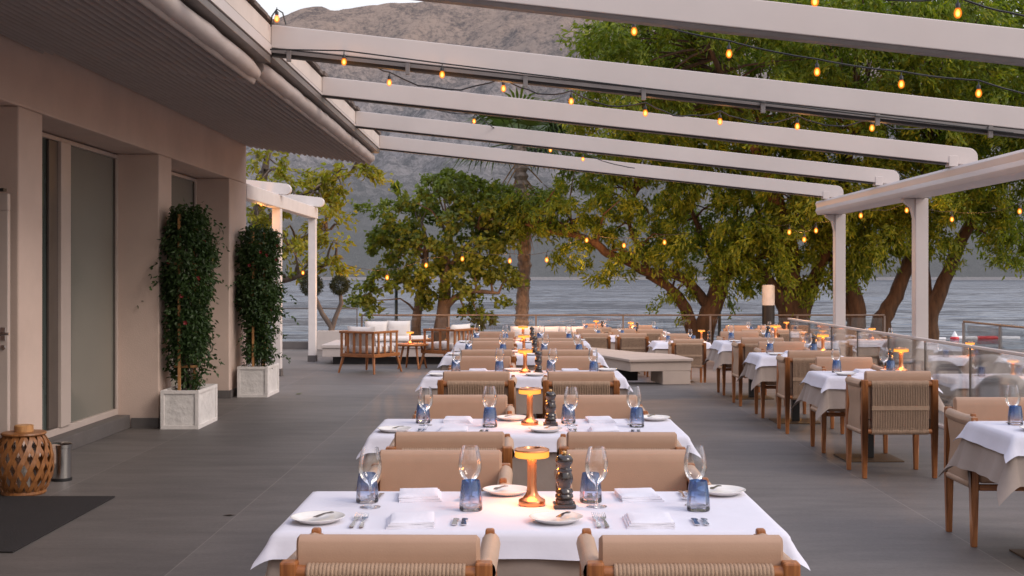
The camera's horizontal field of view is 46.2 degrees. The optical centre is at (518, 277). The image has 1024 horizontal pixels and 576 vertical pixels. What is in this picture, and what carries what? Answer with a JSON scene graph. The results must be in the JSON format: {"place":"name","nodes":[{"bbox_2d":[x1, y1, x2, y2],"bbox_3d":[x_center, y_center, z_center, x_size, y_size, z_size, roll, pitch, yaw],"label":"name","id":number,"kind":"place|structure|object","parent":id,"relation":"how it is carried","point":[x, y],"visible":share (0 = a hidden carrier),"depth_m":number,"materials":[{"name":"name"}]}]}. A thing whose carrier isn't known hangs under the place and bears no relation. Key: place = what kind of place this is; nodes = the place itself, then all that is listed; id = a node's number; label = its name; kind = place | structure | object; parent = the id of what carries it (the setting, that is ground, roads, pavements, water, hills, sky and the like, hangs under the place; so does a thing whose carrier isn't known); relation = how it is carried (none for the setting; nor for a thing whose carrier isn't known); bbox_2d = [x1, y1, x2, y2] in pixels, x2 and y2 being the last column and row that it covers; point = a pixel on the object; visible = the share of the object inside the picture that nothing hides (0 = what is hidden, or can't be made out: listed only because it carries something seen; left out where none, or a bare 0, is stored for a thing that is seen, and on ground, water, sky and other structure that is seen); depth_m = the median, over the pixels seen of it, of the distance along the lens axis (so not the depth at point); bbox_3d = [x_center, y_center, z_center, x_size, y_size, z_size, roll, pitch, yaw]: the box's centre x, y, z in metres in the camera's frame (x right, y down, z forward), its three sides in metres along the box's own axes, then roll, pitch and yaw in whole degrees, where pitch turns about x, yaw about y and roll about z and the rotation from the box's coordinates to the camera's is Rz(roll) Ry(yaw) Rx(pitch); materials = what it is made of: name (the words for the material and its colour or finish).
{"place":"outdoors","nodes":[
{"label":"outdoors","id":0,"kind":"place"},
{"bbox_2d":[0,349,1023,575],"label":"terrace floor","id":1,"kind":"structure","parent":0,"point":[260,469],"depth_m":9.31,"materials":[{"name":"tile"}]},
{"bbox_2d":[0,424,54,495],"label":"lantern","id":2,"kind":"object","parent":1,"relation":"on","point":[21,471],"visible":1,"depth_m":8.75,"materials":[{"name":"wicker"}]},
{"bbox_2d":[0,496,114,552],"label":"doormat","id":3,"kind":"object","parent":1,"relation":"on","point":[25,520],"visible":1,"depth_m":8.04,"materials":[{"name":"fabric"}]},
{"bbox_2d":[51,442,71,481],"bbox_3d":[-3.600,1.450,9.460,0.160,0.299,0.160,0,0,0],"label":"ashtray bin","id":4,"kind":"object","parent":1,"relation":"on","point":[62,455],"visible":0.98,"depth_m":9.40,"materials":[{"name":"silver metal"}]},
{"bbox_2d":[160,384,217,428],"bbox_3d":[-3.565,1.395,13.020,0.400,0.410,0.800,0,0,0],"label":"planter","id":5,"kind":"object","parent":1,"relation":"on","point":[188,409],"visible":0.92,"depth_m":12.63,"materials":[{"name":"stone"}]},
{"bbox_2d":[137,198,231,389],"bbox_3d":[-3.585,0.224,12.999,0.958,2.165,1.011,0,0,0],"label":"climbing plant","id":6,"kind":"object","parent":5,"relation":"in","point":[189,327],"visible":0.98,"depth_m":12.81,"materials":[{"name":"green plant"}]},
{"bbox_2d":[0,0,380,485],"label":"restaurant building","id":7,"kind":"structure","parent":1,"relation":"on","point":[100,175],"depth_m":11.81,"materials":[{"name":"paint"}]},
{"bbox_2d":[0,188,9,485],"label":"door","id":8,"kind":"structure","parent":7,"relation":"in","point":[4,197],"depth_m":8.93,"materials":[{"name":"metal"}]},
{"bbox_2d":[42,132,117,437],"bbox_3d":[-4.282,0.079,11.210,0.095,2.758,3.116,0,0,0],"label":"window","id":9,"kind":"structure","parent":7,"relation":"in","point":[80,181],"depth_m":11.70,"materials":[{"name":"glass"}]},
{"bbox_2d":[0,0,271,84],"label":"awning","id":10,"kind":"object","parent":7,"relation":"attached to","point":[175,36],"visible":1,"depth_m":8.11,"materials":[{"name":"grey metal"}]},
{"bbox_2d":[171,171,196,386],"bbox_3d":[-4.282,0.079,14.560,0.095,2.758,2.636,0,0,0],"label":"window","id":11,"kind":"structure","parent":7,"relation":"in","point":[182,186],"depth_m":15.32,"materials":[{"name":"glass"}]},
{"bbox_2d":[62,55,379,164],"bbox_3d":[-2.870,-1.753,13.215,1.850,0.354,7.373,0,0,0],"label":"awning","id":12,"kind":"object","parent":7,"relation":"attached to","point":[270,108],"visible":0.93,"depth_m":11.99,"materials":[{"name":"grey metal"}]},
{"bbox_2d":[237,363,278,396],"bbox_3d":[-3.542,1.395,16.365,0.405,0.410,0.770,0,0,0],"label":"planter","id":13,"kind":"object","parent":1,"relation":"on","point":[254,381],"visible":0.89,"depth_m":15.99,"materials":[{"name":"stone"}]},
{"bbox_2d":[233,222,301,369],"bbox_3d":[-3.672,0.252,16.425,1.176,2.021,0.923,0,0,40],"label":"climbing plant","id":14,"kind":"object","parent":13,"relation":"in","point":[259,292],"visible":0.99,"depth_m":16.17,"materials":[{"name":"green plant"}]},
{"bbox_2d":[246,180,324,375],"bbox_3d":[-5.085,-0.100,19.990,2.830,3.400,6.020,0,0,0],"label":"pergola","id":15,"kind":"object","parent":1,"relation":"on","point":[278,198],"visible":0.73,"depth_m":21.05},
{"bbox_2d":[246,330,344,349],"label":"garden wall","id":16,"kind":"structure","parent":1,"relation":"on","point":[325,336],"depth_m":26.50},
{"bbox_2d":[298,274,350,330],"bbox_3d":[-4.295,0.590,26.643,1.188,1.425,0.579,0,0,0],"label":"topiary","id":17,"kind":"object","parent":16,"relation":"in","point":[337,290],"visible":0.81,"depth_m":26.60,"materials":[{"name":"green plant"}]},
{"bbox_2d":[338,326,401,374],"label":"lounge chair","id":18,"kind":"object","parent":1,"relation":"on","point":[360,342],"visible":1,"depth_m":20.01,"materials":[{"name":"brown wood"}]},
{"bbox_2d":[321,340,442,363],"bbox_3d":[-1.660,1.420,22.900,3.920,0.360,1.800,0,0,0],"label":"bench","id":19,"kind":"object","parent":1,"relation":"on","point":[331,349],"visible":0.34,"depth_m":22.12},
{"bbox_2d":[365,321,412,341],"bbox_3d":[-2.546,1.042,23.275,0.931,0.393,0.750,0,0,0],"label":"outdoor sofa","id":20,"kind":"object","parent":19,"relation":"on","point":[402,327],"visible":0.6,"depth_m":23.43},
{"bbox_2d":[280,527,499,575],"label":"dining chair","id":21,"kind":"object","parent":1,"relation":"on","point":[317,552],"visible":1,"depth_m":3.46,"materials":[{"name":"fabric"}]},
{"bbox_2d":[356,450,512,490],"bbox_3d":[-0.340,1.174,5.042,0.628,0.852,0.484,0,0,1],"label":"dining chair","id":22,"kind":"object","parent":1,"relation":"on","point":[438,469],"visible":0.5,"depth_m":5.17,"materials":[{"name":"fabric"}]},
{"bbox_2d":[419,324,477,368],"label":"lounge chair","id":23,"kind":"object","parent":1,"relation":"on","point":[455,334],"visible":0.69,"depth_m":20.90,"materials":[{"name":"brown wood"}]},
{"bbox_2d":[386,431,513,468],"bbox_3d":[-0.335,1.174,5.988,0.628,0.852,0.484,0,0,-1],"label":"dining chair","id":24,"kind":"object","parent":1,"relation":"on","point":[502,442],"visible":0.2,"depth_m":5.79,"materials":[{"name":"fabric"}]},
{"bbox_2d":[412,395,514,418],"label":"dining chair","id":25,"kind":"object","parent":1,"relation":"on","point":[444,406],"visible":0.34,"depth_m":7.62,"materials":[{"name":"fabric"}]},
{"bbox_2d":[437,371,516,414],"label":"dining chair","id":26,"kind":"object","parent":1,"relation":"on","point":[465,382],"visible":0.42,"depth_m":9.51,"materials":[{"name":"fabric"}]},
{"bbox_2d":[447,356,515,370],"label":"dining chair","id":27,"kind":"object","parent":1,"relation":"on","point":[486,362],"visible":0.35,"depth_m":11.38,"materials":[{"name":"leather"}]},
{"bbox_2d":[458,350,516,364],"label":"dining chair","id":28,"kind":"object","parent":1,"relation":"on","point":[511,354],"visible":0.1,"depth_m":12.40,"materials":[{"name":"leather"}]},
{"bbox_2d":[464,341,517,414],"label":"dining chair","id":29,"kind":"object","parent":1,"relation":"on","point":[485,345],"visible":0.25,"depth_m":14.08,"materials":[{"name":"fabric"}]},
{"bbox_2d":[536,341,588,416],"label":"dining chair","id":30,"kind":"object","parent":1,"relation":"on","point":[563,345],"visible":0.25,"depth_m":14.09,"materials":[{"name":"fabric"}]},
{"bbox_2d":[537,356,603,418],"bbox_3d":[0.480,1.174,11.232,0.628,0.852,0.484,0,0,0],"label":"dining chair","id":31,"kind":"object","parent":1,"relation":"on","point":[579,362],"visible":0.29,"depth_m":11.37,"materials":[{"name":"fabric"}]},
{"bbox_2d":[541,371,620,418],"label":"dining chair","id":32,"kind":"object","parent":1,"relation":"on","point":[592,382],"visible":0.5,"depth_m":9.49,"materials":[{"name":"fabric"}]},
{"bbox_2d":[554,395,649,418],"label":"dining chair","id":33,"kind":"object","parent":1,"relation":"on","point":[614,406],"visible":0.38,"depth_m":7.61,"materials":[{"name":"fabric"}]},
{"bbox_2d":[557,432,685,455],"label":"dining chair","id":34,"kind":"object","parent":1,"relation":"on","point":[613,440],"visible":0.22,"depth_m":5.78,"materials":[{"name":"fabric"}]},
{"bbox_2d":[554,449,711,490],"bbox_3d":[0.470,1.174,5.047,0.628,0.852,0.484,0,0,0],"label":"dining chair","id":35,"kind":"object","parent":1,"relation":"on","point":[658,469],"visible":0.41,"depth_m":5.18,"materials":[{"name":"fabric"}]},
{"bbox_2d":[591,347,692,384],"bbox_3d":[1.630,1.407,19.613,1.165,0.385,3.782,0,0,-19],"label":"stone bench","id":36,"kind":"object","parent":1,"relation":"on","point":[666,369],"visible":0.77,"depth_m":17.96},
{"bbox_2d":[576,528,800,575],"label":"dining chair","id":37,"kind":"object","parent":1,"relation":"on","point":[759,552],"visible":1,"depth_m":3.46,"materials":[{"name":"fabric"}]},
{"bbox_2d":[716,331,766,395],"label":"dining chair","id":38,"kind":"object","parent":1,"relation":"on","point":[738,335],"visible":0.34,"depth_m":16.60,"materials":[{"name":"leather"}]},
{"bbox_2d":[730,379,773,399],"bbox_3d":[3.100,1.231,15.930,0.872,0.738,0.632,0,0,0],"label":"dining table","id":39,"kind":"object","parent":1,"relation":"on","point":[750,396],"visible":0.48,"depth_m":15.89,"materials":[{"name":"brown metal"}]},
{"bbox_2d":[703,348,731,371],"bbox_3d":[3.096,1.036,15.928,1.166,0.363,0.931,0,0,0],"label":"undercloth","id":40,"kind":"object","parent":39,"relation":"on","point":[722,357],"visible":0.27,"depth_m":15.56,"materials":[{"name":"beige fabric"}]},
{"bbox_2d":[731,337,784,405],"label":"dining chair","id":41,"kind":"object","parent":1,"relation":"on","point":[743,349],"visible":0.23,"depth_m":14.90,"materials":[{"name":"leather"}]},
{"bbox_2d":[754,341,809,417],"bbox_3d":[3.060,1.174,13.832,0.628,0.852,0.484,0,0,1],"label":"dining chair","id":42,"kind":"object","parent":1,"relation":"on","point":[781,346],"visible":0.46,"depth_m":13.96,"materials":[{"name":"fabric"}]},
{"bbox_2d":[769,399,820,423],"bbox_3d":[3.070,1.231,13.300,0.872,0.738,0.632,0,0,0],"label":"dining table","id":43,"kind":"object","parent":1,"relation":"on","point":[795,418],"visible":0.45,"depth_m":13.26,"materials":[{"name":"brown metal"}]},
{"bbox_2d":[737,362,776,389],"bbox_3d":[3.071,1.035,13.300,1.165,0.363,0.926,0,0,0],"label":"undercloth","id":44,"kind":"object","parent":43,"relation":"on","point":[761,374],"visible":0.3,"depth_m":12.94,"materials":[{"name":"beige fabric"}]},
{"bbox_2d":[743,352,843,369],"bbox_3d":[3.069,0.923,13.299,1.042,0.152,0.802,0,0,0],"label":"tablecloth","id":45,"kind":"object","parent":44,"relation":"on","point":[758,359],"visible":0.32,"depth_m":13.03,"materials":[{"name":"white fabric"}]},
{"bbox_2d":[776,350,844,433],"bbox_3d":[3.030,1.174,12.463,0.628,0.852,0.485,0,0,1],"label":"dining chair","id":46,"kind":"object","parent":1,"relation":"on","point":[793,368],"visible":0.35,"depth_m":12.25,"materials":[{"name":"fabric"}]},
{"bbox_2d":[810,357,887,452],"bbox_3d":[3.060,1.174,11.132,0.628,0.852,0.484,0,0,1],"label":"dining chair","id":47,"kind":"object","parent":1,"relation":"on","point":[825,363],"visible":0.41,"depth_m":11.26,"materials":[{"name":"leather"}]},
{"bbox_2d":[833,434,903,461],"bbox_3d":[3.090,1.231,10.600,0.872,0.738,0.632,0,0,0],"label":"dining table","id":48,"kind":"object","parent":1,"relation":"on","point":[872,457],"visible":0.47,"depth_m":10.56,"materials":[{"name":"brown metal"}]},
{"bbox_2d":[791,383,944,419],"bbox_3d":[3.094,1.036,10.600,1.163,0.362,0.931,0,0,0],"label":"undercloth","id":49,"kind":"object","parent":48,"relation":"on","point":[825,400],"visible":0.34,"depth_m":10.24,"materials":[{"name":"beige fabric"}]},
{"bbox_2d":[799,371,942,392],"bbox_3d":[3.091,0.919,10.599,1.042,0.144,0.802,0,0,0],"label":"tablecloth","id":50,"kind":"object","parent":49,"relation":"on","point":[824,380],"visible":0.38,"depth_m":10.37,"materials":[{"name":"white fabric"}]},
{"bbox_2d":[845,371,938,478],"bbox_3d":[3.030,1.174,9.763,0.628,0.852,0.484,0,0,-1],"label":"dining chair","id":51,"kind":"object","parent":1,"relation":"on","point":[891,402],"visible":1,"depth_m":9.53,"materials":[{"name":"fabric"}]},
{"bbox_2d":[788,318,1023,428],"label":"glass rail","id":52,"kind":"object","parent":1,"relation":"on","point":[959,369],"visible":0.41,"depth_m":12.78,"materials":[{"name":"clear glass"}]},
{"bbox_2d":[944,397,1023,546],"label":"dining chair","id":53,"kind":"object","parent":1,"relation":"on","point":[961,413],"visible":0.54,"depth_m":7.46,"materials":[{"name":"leather"}]},
{"bbox_2d":[1009,549,1023,558],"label":"dining table","id":54,"kind":"object","parent":1,"relation":"on","point":[1019,552],"visible":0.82,"depth_m":6.95,"materials":[{"name":"brown metal"}]},
{"bbox_2d":[939,438,1023,505],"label":"undercloth","id":55,"kind":"object","parent":54,"relation":"on","point":[993,466],"visible":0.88,"depth_m":6.64,"materials":[{"name":"beige fabric"}]},
{"bbox_2d":[952,421,1023,462],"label":"tablecloth","id":56,"kind":"object","parent":55,"relation":"on","point":[1005,438],"visible":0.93,"depth_m":6.73,"materials":[{"name":"white fabric"}]},
{"bbox_3d":[0.040,1.231,4.405,1.692,0.738,0.742,0,0,0],"label":"dining table","id":57,"kind":"object","parent":1,"relation":"on","visible":0},
{"bbox_2d":[265,559,579,575],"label":"undercloth","id":58,"kind":"object","parent":57,"relation":"on","point":[526,567],"visible":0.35,"depth_m":4.00,"materials":[{"name":"beige fabric"}]},
{"bbox_2d":[250,491,809,569],"bbox_3d":[0.040,0.907,4.404,1.847,0.120,0.896,0,0,0],"label":"tablecloth","id":59,"kind":"object","parent":58,"relation":"on","point":[520,533],"visible":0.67,"depth_m":4.18,"materials":[{"name":"white fabric"}]},
{"bbox_2d":[290,511,344,524],"bbox_3d":[-0.697,0.839,4.172,0.189,0.020,0.189,0,0,3],"label":"plate","id":60,"kind":"object","parent":59,"relation":"on","point":[306,517],"visible":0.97,"depth_m":4.20,"materials":[{"name":"ceramic"}]},
{"bbox_2d":[358,447,381,508],"bbox_3d":[-0.547,0.739,4.430,0.087,0.220,0.087,0,0,-2],"label":"wine glass","id":61,"kind":"object","parent":59,"relation":"on","point":[365,480],"visible":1,"depth_m":4.45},
{"bbox_2d":[386,511,433,528],"bbox_3d":[-0.373,0.838,4.155,0.164,0.025,0.203,0,0,-4],"label":"napkin","id":62,"kind":"object","parent":59,"relation":"on","point":[412,520],"visible":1,"depth_m":4.08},
{"bbox_2d":[399,488,441,501],"bbox_3d":[-0.379,0.838,4.640,0.164,0.025,0.203,0,0,-4],"label":"napkin","id":63,"kind":"object","parent":59,"relation":"on","point":[420,494],"visible":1,"depth_m":4.57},
{"bbox_2d":[458,445,481,506],"bbox_3d":[-0.180,0.739,4.472,0.087,0.220,0.087,0,0,2],"label":"wine glass","id":64,"kind":"object","parent":59,"relation":"on","point":[475,477],"visible":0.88,"depth_m":4.49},
{"bbox_2d":[459,479,482,511],"bbox_3d":[-0.173,0.794,4.377,0.085,0.108,0.085,0,0,0],"label":"tumbler","id":65,"kind":"object","parent":59,"relation":"on","point":[469,509],"visible":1,"depth_m":4.36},
{"bbox_2d":[483,484,526,495],"bbox_3d":[-0.047,0.839,4.710,0.189,0.020,0.189,0,0,3],"label":"plate","id":66,"kind":"object","parent":59,"relation":"on","point":[512,490],"visible":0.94,"depth_m":4.74,"materials":[{"name":"ceramic"}]},
{"bbox_2d":[514,446,548,506],"bbox_3d":[0.051,0.742,4.481,0.132,0.212,0.132,0,0,3],"label":"table lamp","id":67,"kind":"object","parent":59,"relation":"on","point":[531,497],"visible":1,"depth_m":4.46,"materials":[{"name":"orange metal"}]},
{"bbox_2d":[529,511,582,524],"bbox_3d":[0.131,0.839,4.171,0.189,0.020,0.189,0,0,-1],"label":"plate","id":68,"kind":"object","parent":59,"relation":"on","point":[547,517],"visible":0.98,"depth_m":4.20,"materials":[{"name":"ceramic"}]},
{"bbox_2d":[552,451,575,508],"bbox_3d":[0.169,0.745,4.434,0.084,0.208,0.084,0,0,-1],"label":"pepper mill","id":69,"kind":"object","parent":59,"relation":"on","point":[564,480],"visible":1,"depth_m":4.41,"materials":[{"name":"grey metal"}]},
{"bbox_2d":[585,446,607,508],"bbox_3d":[0.290,0.739,4.441,0.087,0.220,0.087,0,0,-3],"label":"wine glass","id":70,"kind":"object","parent":59,"relation":"on","point":[603,477],"visible":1,"depth_m":4.46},
{"bbox_2d":[614,488,663,501],"bbox_3d":[0.465,0.838,4.639,0.164,0.025,0.203,0,0,-4],"label":"napkin","id":71,"kind":"object","parent":59,"relation":"on","point":[637,495],"visible":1,"depth_m":4.57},
{"bbox_2d":[622,512,674,528],"bbox_3d":[0.449,0.838,4.151,0.164,0.025,0.203,0,0,0],"label":"napkin","id":72,"kind":"object","parent":59,"relation":"on","point":[651,520],"visible":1,"depth_m":4.08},
{"bbox_2d":[683,445,706,506],"bbox_3d":[0.659,0.739,4.469,0.087,0.220,0.087,0,0,-1],"label":"wine glass","id":73,"kind":"object","parent":59,"relation":"on","point":[685,465],"visible":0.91,"depth_m":4.49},
{"bbox_2d":[687,479,709,511],"bbox_3d":[0.656,0.794,4.373,0.085,0.108,0.085,0,0,1],"label":"tumbler","id":74,"kind":"object","parent":59,"relation":"on","point":[697,509],"visible":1,"depth_m":4.36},
{"bbox_2d":[697,485,745,495],"bbox_3d":[0.797,0.839,4.706,0.189,0.020,0.189,0,0,0],"label":"plate","id":75,"kind":"object","parent":59,"relation":"on","point":[727,490],"visible":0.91,"depth_m":4.73,"materials":[{"name":"ceramic"}]},
{"bbox_3d":[0.055,1.231,6.850,1.692,0.738,0.742,0,0,0],"label":"dining table","id":76,"kind":"object","parent":1,"relation":"on","visible":0},
{"bbox_2d":[355,452,693,490],"bbox_3d":[0.055,1.069,6.849,1.929,0.429,0.976,0,0,0],"label":"undercloth","id":77,"kind":"object","parent":76,"relation":"on","point":[546,467],"visible":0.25,"depth_m":6.44,"materials":[{"name":"beige fabric"}]},
{"bbox_2d":[356,419,700,458],"bbox_3d":[0.055,0.910,6.851,1.846,0.127,0.895,0,0,0],"label":"tablecloth","id":78,"kind":"object","parent":77,"relation":"on","point":[521,435],"visible":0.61,"depth_m":6.70,"materials":[{"name":"white fabric"}]},
{"bbox_2d":[519,387,540,424],"bbox_3d":[0.066,0.742,6.927,0.132,0.212,0.132,0,0,-1],"label":"table lamp","id":79,"kind":"object","parent":78,"relation":"on","point":[529,392],"visible":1,"depth_m":6.90,"materials":[{"name":"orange metal"}]},
{"bbox_2d":[543,389,557,425],"bbox_3d":[0.184,0.745,6.878,0.084,0.208,0.084,0,0,0],"label":"pepper mill","id":80,"kind":"object","parent":78,"relation":"on","point":[550,409],"visible":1,"depth_m":6.85,"materials":[{"name":"wood"}]},
{"bbox_3d":[0.050,1.231,10.600,1.692,0.738,0.742,0,0,0],"label":"dining table","id":81,"kind":"object","parent":1,"relation":"on","visible":0},
{"bbox_2d":[415,388,627,413],"bbox_3d":[0.050,1.069,10.600,1.929,0.427,0.979,0,0,0],"label":"undercloth","id":82,"kind":"object","parent":81,"relation":"on","point":[521,403],"visible":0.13,"depth_m":10.19,"materials":[{"name":"beige fabric"}]},
{"bbox_2d":[416,370,632,391],"bbox_3d":[0.050,0.910,10.600,1.846,0.127,0.896,0,0,0],"label":"tablecloth","id":83,"kind":"object","parent":82,"relation":"on","point":[523,380],"visible":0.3,"depth_m":10.21,"materials":[{"name":"white fabric"}]},
{"bbox_3d":[0.050,1.231,13.300,1.692,0.738,0.742,0,0,0],"label":"dining table","id":84,"kind":"object","parent":1,"relation":"on","visible":0},
{"bbox_2d":[440,365,604,370],"bbox_3d":[0.051,1.066,13.301,1.931,0.422,0.981,0,0,0],"label":"undercloth","id":85,"kind":"object","parent":84,"relation":"on","point":[445,367],"visible":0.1,"depth_m":12.90,"materials":[{"name":"beige fabric"}]},
{"bbox_2d":[437,352,608,367],"bbox_3d":[0.050,0.911,13.300,1.844,0.130,0.894,0,0,0],"label":"tablecloth","id":86,"kind":"object","parent":85,"relation":"on","point":[447,359],"visible":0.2,"depth_m":12.90,"materials":[{"name":"white fabric"}]},
{"bbox_2d":[246,1,1023,279],"bbox_3d":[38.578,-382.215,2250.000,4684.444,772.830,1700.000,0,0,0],"label":"mountain","id":87,"kind":"structure","parent":0,"point":[497,29],"depth_m":1875.65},
{"bbox_2d":[256,0,1023,25],"label":"sky","id":88,"kind":"structure","parent":0,"point":[287,7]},
{"bbox_2d":[265,280,1023,343],"bbox_3d":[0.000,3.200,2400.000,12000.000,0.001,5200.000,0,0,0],"label":"water","id":89,"kind":"structure","parent":0,"point":[994,301],"depth_m":131.66,"materials":[{"name":"grey liquid"}]},
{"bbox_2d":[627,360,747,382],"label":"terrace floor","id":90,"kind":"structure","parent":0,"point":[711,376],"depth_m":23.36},
{"bbox_2d":[246,148,398,328],"bbox_3d":[-4.926,-0.722,27.368,4.139,5.447,2.914,0,0,26],"label":"ash tree","id":91,"kind":"object","parent":90,"relation":"on","point":[257,214],"visible":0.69,"depth_m":27.14,"materials":[{"name":"green plant"}]},
{"bbox_2d":[342,167,543,341],"bbox_3d":[-1.852,-0.391,30.122,5.123,4.856,3.527,0,0,20],"label":"fig tree","id":92,"kind":"object","parent":90,"relation":"on","point":[467,208],"visible":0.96,"depth_m":29.67,"materials":[{"name":"green plant"}]},
{"bbox_2d":[436,86,594,326],"bbox_3d":[-0.126,-1.310,31.438,4.332,7.072,3.810,0,0,0],"label":"palm tree","id":93,"kind":"object","parent":90,"relation":"on","point":[524,264],"visible":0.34,"depth_m":31.15,"materials":[{"name":"green plant"}]},
{"bbox_2d":[510,326,583,339],"bbox_3d":[0.644,1.472,27.225,1.689,0.716,0.750,0,0,0],"label":"outdoor sofa","id":94,"kind":"object","parent":90,"relation":"on","point":[517,330],"visible":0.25,"depth_m":27.33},
{"bbox_2d":[579,333,610,348],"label":"dining chair","id":95,"kind":"object","parent":90,"relation":"on","point":[599,340],"visible":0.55,"depth_m":23.17,"materials":[{"name":"leather"}]},
{"bbox_2d":[361,314,885,342],"bbox_3d":[2.575,1.419,29.500,12.894,1.021,0.044,0,0,0],"label":"sea railing","id":96,"kind":"object","parent":90,"relation":"on","point":[797,315],"visible":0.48,"depth_m":29.48,"materials":[{"name":"grey metal"}]},
{"bbox_2d":[492,113,765,344],"bbox_3d":[2.777,-1.124,30.256,6.975,6.285,4.640,0,0,0],"label":"shade tree","id":97,"kind":"object","parent":90,"relation":"on","point":[678,248],"visible":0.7,"depth_m":29.45,"materials":[{"name":"green plant"}]},
{"bbox_2d":[615,333,648,376],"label":"dining chair","id":98,"kind":"object","parent":90,"relation":"on","point":[635,342],"visible":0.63,"depth_m":23.16,"materials":[{"name":"leather"}]},
{"bbox_2d":[271,0,1023,337],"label":"pergola","id":99,"kind":"object","parent":90,"relation":"on","point":[967,168],"visible":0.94,"depth_m":9.48,"materials":[{"name":"white metal"}]},
{"bbox_2d":[270,49,1013,133],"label":"string lights","id":100,"kind":"object","parent":99,"relation":"hanging from","point":[344,62],"visible":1,"depth_m":9.40},
{"bbox_2d":[380,69,924,129],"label":"string lights","id":101,"kind":"object","parent":99,"relation":"hanging from","point":[645,106],"visible":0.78,"depth_m":9.89},
{"bbox_2d":[632,24,1023,95],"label":"string lights","id":102,"kind":"object","parent":99,"relation":"hanging from","point":[816,64],"visible":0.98,"depth_m":8.20},
{"bbox_2d":[668,339,705,382],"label":"dining chair","id":103,"kind":"object","parent":90,"relation":"on","point":[695,349],"visible":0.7,"depth_m":20.96,"materials":[{"name":"leather"}]},
{"bbox_2d":[553,0,909,328],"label":"shade tree","id":104,"kind":"object","parent":90,"relation":"on","point":[795,293],"visible":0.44,"depth_m":28.01,"materials":[{"name":"green plant"}]},
{"bbox_2d":[762,285,774,324],"bbox_3d":[6.020,1.055,28.900,0.300,1.750,0.300,0,0,0],"label":"floor lamp","id":105,"kind":"object","parent":90,"relation":"on","point":[768,303],"visible":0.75,"depth_m":28.77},
{"bbox_2d":[727,0,956,328],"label":"shade tree","id":106,"kind":"object","parent":90,"relation":"on","point":[863,243],"visible":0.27,"depth_m":28.11,"materials":[{"name":"green plant"}]},
{"bbox_2d":[822,0,1023,332],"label":"shade tree","id":107,"kind":"object","parent":90,"relation":"on","point":[890,304],"visible":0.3,"depth_m":27.71,"materials":[{"name":"green plant"}]},
{"bbox_2d":[883,0,1023,339],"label":"shade tree","id":108,"kind":"object","parent":90,"relation":"on","point":[1000,226],"visible":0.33,"depth_m":28.64,"materials":[{"name":"green plant"}]},
{"bbox_2d":[962,321,1023,352],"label":"sea railing","id":109,"kind":"object","parent":90,"relation":"on","point":[1001,338],"visible":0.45,"depth_m":23.58,"materials":[{"name":"glass"}]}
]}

